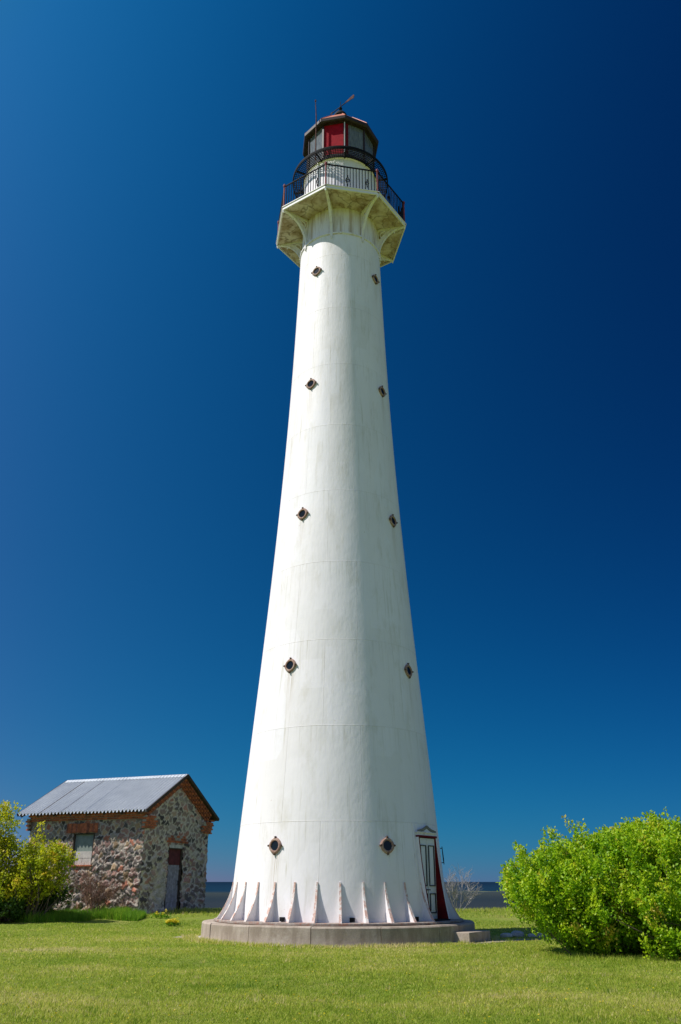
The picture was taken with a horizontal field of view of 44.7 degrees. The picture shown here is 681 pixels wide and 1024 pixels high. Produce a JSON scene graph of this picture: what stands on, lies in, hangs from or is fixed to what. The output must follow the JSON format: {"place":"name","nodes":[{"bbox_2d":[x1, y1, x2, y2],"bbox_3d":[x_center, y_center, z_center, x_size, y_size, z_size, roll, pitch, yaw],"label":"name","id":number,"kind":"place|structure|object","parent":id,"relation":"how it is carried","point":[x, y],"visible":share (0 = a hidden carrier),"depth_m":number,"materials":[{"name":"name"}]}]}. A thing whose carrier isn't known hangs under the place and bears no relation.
{"place":"outdoors","nodes":[
{"label":"outdoors","id":0,"kind":"place"},
{"bbox_2d":[2,905,148,922],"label":"tall grass","id":1,"kind":"structure","parent":0,"point":[121,913],"depth_m":30.24,"materials":[{"name":"green plant"}]},
{"bbox_2d":[97,906,537,918],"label":"meadow grass","id":2,"kind":"structure","parent":0,"point":[206,913],"depth_m":33.23,"materials":[{"name":"green plant"}]},
{"bbox_2d":[0,908,680,1023],"bbox_3d":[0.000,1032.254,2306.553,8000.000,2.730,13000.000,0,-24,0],"label":"ground","id":3,"kind":"structure","parent":0,"point":[514,919],"depth_m":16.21,"materials":[{"name":"green plant"}]},
{"bbox_2d":[0,880,75,922],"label":"dark bush","id":4,"kind":"object","parent":3,"relation":"on","point":[6,906],"visible":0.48,"depth_m":29.62,"materials":[{"name":"green plant"}]},
{"bbox_2d":[0,800,79,920],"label":"yellow bush","id":5,"kind":"object","parent":3,"relation":"on","point":[15,879],"visible":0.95,"depth_m":30.10,"materials":[{"name":"green plant"}]},
{"bbox_2d":[70,857,126,911],"bbox_3d":[-9.358,14.452,32.059,2.499,2.240,2.660,0,-24,0],"label":"dead bramble","id":6,"kind":"object","parent":3,"relation":"on","point":[86,892],"visible":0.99,"depth_m":32.01,"materials":[{"name":"brown plant"}]},
{"bbox_2d":[17,774,218,913],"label":"stone house","id":7,"kind":"structure","parent":3,"relation":"on","point":[147,836],"depth_m":34.77,"materials":[{"name":"stone"}]},
{"bbox_2d":[68,833,94,865],"bbox_3d":[-10.655,13.981,34.307,1.130,1.275,0.237,-9,-26,20],"label":"window","id":8,"kind":"structure","parent":7,"relation":"in","point":[83,843],"depth_m":34.36,"materials":[{"name":"white glass"}]},
{"bbox_2d":[164,847,183,910],"bbox_3d":[-7.060,15.506,34.866,0.170,2.565,1.158,-9,-26,20],"label":"door","id":9,"kind":"structure","parent":7,"relation":"in","point":[173,876],"depth_m":34.97,"materials":[{"name":"grey wood"}]},
{"bbox_2d":[114,892,135,907],"bbox_3d":[-8.326,15.011,31.880,0.826,1.000,1.054,0,-24,0],"label":"dead bramble","id":10,"kind":"object","parent":3,"relation":"on","point":[117,901],"visible":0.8,"depth_m":31.78,"materials":[{"name":"brown plant"}]},
{"bbox_2d":[150,912,170,917],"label":"yellow flowers","id":11,"kind":"object","parent":3,"relation":"on","point":[156,915],"visible":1,"depth_m":30.74,"materials":[{"name":"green plant"}]},
{"bbox_2d":[164,917,180,925],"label":"yellow flowers","id":12,"kind":"object","parent":3,"relation":"on","point":[172,921],"visible":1,"depth_m":28.11,"materials":[{"name":"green plant"}]},
{"bbox_2d":[198,94,474,946],"bbox_3d":[-0.028,-3.139,30.969,8.220,34.320,8.220,0,-24,0],"label":"lighthouse","id":13,"kind":"object","parent":3,"relation":"on","point":[338,843],"visible":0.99,"depth_m":25.44,"materials":[{"name":"paint"}]},
{"bbox_2d":[267,836,281,854],"bbox_3d":[-1.798,9.155,22.730,0.488,0.490,0.139,-16,-29,31],"label":"window","id":14,"kind":"structure","parent":13,"relation":"in","point":[275,845],"depth_m":22.71,"materials":[{"name":"paint"}]},
{"bbox_2d":[283,657,296,672],"bbox_3d":[-1.526,4.652,25.129,0.488,0.490,0.140,-16,-28,31],"label":"window","id":15,"kind":"structure","parent":13,"relation":"in","point":[290,665],"depth_m":25.11,"materials":[{"name":"paint"}]},
{"bbox_2d":[296,507,308,520],"bbox_3d":[-1.264,0.063,27.529,0.488,0.490,0.133,-15,-28,31],"label":"window","id":16,"kind":"structure","parent":13,"relation":"in","point":[302,514],"depth_m":27.51,"materials":[{"name":"paint"}]},
{"bbox_2d":[305,378,316,389],"bbox_3d":[-1.067,-4.621,29.889,0.488,0.489,0.123,-15,-28,30],"label":"window","id":17,"kind":"structure","parent":13,"relation":"in","point":[311,383],"depth_m":29.87,"materials":[{"name":"paint"}]},
{"bbox_2d":[311,266,321,275],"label":"window","id":18,"kind":"structure","parent":13,"relation":"in","point":[316,271],"depth_m":32.16,"materials":[{"name":"paint"}]},
{"bbox_2d":[372,274,378,283],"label":"window","id":19,"kind":"structure","parent":13,"relation":"in","point":[374,277],"depth_m":32.58,"materials":[{"name":"glass"}]},
{"bbox_2d":[378,386,386,396],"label":"window","id":20,"kind":"structure","parent":13,"relation":"in","point":[382,392],"depth_m":30.31,"materials":[{"name":"glass"}]},
{"bbox_2d":[379,836,395,854],"bbox_3d":[1.276,9.060,22.504,0.488,0.490,0.139,11,-26,-23],"label":"window","id":21,"kind":"structure","parent":13,"relation":"in","point":[387,845],"depth_m":22.49,"materials":[{"name":"glass"}]},
{"bbox_2d":[389,514,397,527],"bbox_3d":[1.779,0.302,28.052,0.132,0.490,0.488,-16,-29,31],"label":"window","id":22,"kind":"structure","parent":13,"relation":"in","point":[392,519],"depth_m":28.03,"materials":[{"name":"glass"}]},
{"bbox_2d":[404,663,413,678],"bbox_3d":[2.117,4.934,25.746,0.139,0.490,0.488,-16,-28,31],"label":"window","id":23,"kind":"structure","parent":13,"relation":"in","point":[408,670],"depth_m":25.71,"materials":[{"name":"glass"}]},
{"bbox_2d":[420,838,436,918],"bbox_3d":[2.445,10.227,23.123,0.144,2.081,0.942,-16,-28,31],"label":"door","id":24,"kind":"structure","parent":13,"relation":"in","point":[427,845],"depth_m":23.25,"materials":[{"name":"paint"}]},
{"bbox_2d":[443,865,481,910],"bbox_3d":[5.029,15.849,35.093,1.872,1.950,1.759,14,-27,-28],"label":"bare shrub","id":25,"kind":"object","parent":3,"relation":"on","point":[449,889],"visible":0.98,"depth_m":34.74,"materials":[{"name":"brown plant"}]},
{"bbox_2d":[454,930,490,942],"bbox_3d":[3.426,11.457,22.249,0.730,0.355,1.280,-16,-28,31],"label":"stone step","id":26,"kind":"object","parent":3,"relation":"on","point":[469,936],"visible":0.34,"depth_m":21.84,"materials":[{"name":"stone"}]},
{"bbox_2d":[500,933,512,937],"bbox_3d":[4.758,12.190,23.798,0.361,0.181,0.318,0,-24,0],"label":"stone","id":27,"kind":"object","parent":3,"relation":"on","point":[503,935],"visible":0.6,"depth_m":23.70,"materials":[{"name":"stone"}]},
{"bbox_2d":[511,930,523,937],"bbox_3d":[5.136,12.324,24.121,0.400,0.242,0.501,-6,-25,14],"label":"stone","id":28,"kind":"object","parent":3,"relation":"on","point":[515,933],"visible":0.6,"depth_m":23.99,"materials":[{"name":"stone"}]},
{"bbox_2d":[495,807,680,959],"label":"green bush","id":29,"kind":"object","parent":3,"relation":"on","point":[615,890],"visible":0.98,"depth_m":17.99,"materials":[{"name":"green plant"}]},
{"bbox_2d":[512,947,680,965],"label":"bush grass","id":30,"kind":"object","parent":3,"relation":"on","point":[590,956],"visible":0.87,"depth_m":17.23,"materials":[{"name":"green plant"}]},
{"bbox_2d":[0,0,680,881],"label":"sky","id":31,"kind":"structure","parent":0,"point":[531,288],"materials":[{"name":"blue"}]},
{"bbox_2d":[204,882,515,909],"bbox_3d":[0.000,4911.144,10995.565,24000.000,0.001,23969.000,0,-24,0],"label":"sea","id":32,"kind":"structure","parent":0,"point":[217,894],"depth_m":173.02,"materials":[{"name":"liquid"}]},
{"bbox_2d":[448,891,504,891],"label":"sandbar","id":33,"kind":"structure","parent":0,"point":[481,891],"depth_m":230.83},
{"bbox_2d":[469,938,553,943],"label":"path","id":34,"kind":"structure","parent":0,"point":[508,940],"depth_m":22.51,"materials":[{"name":"green plant"}]}
]}

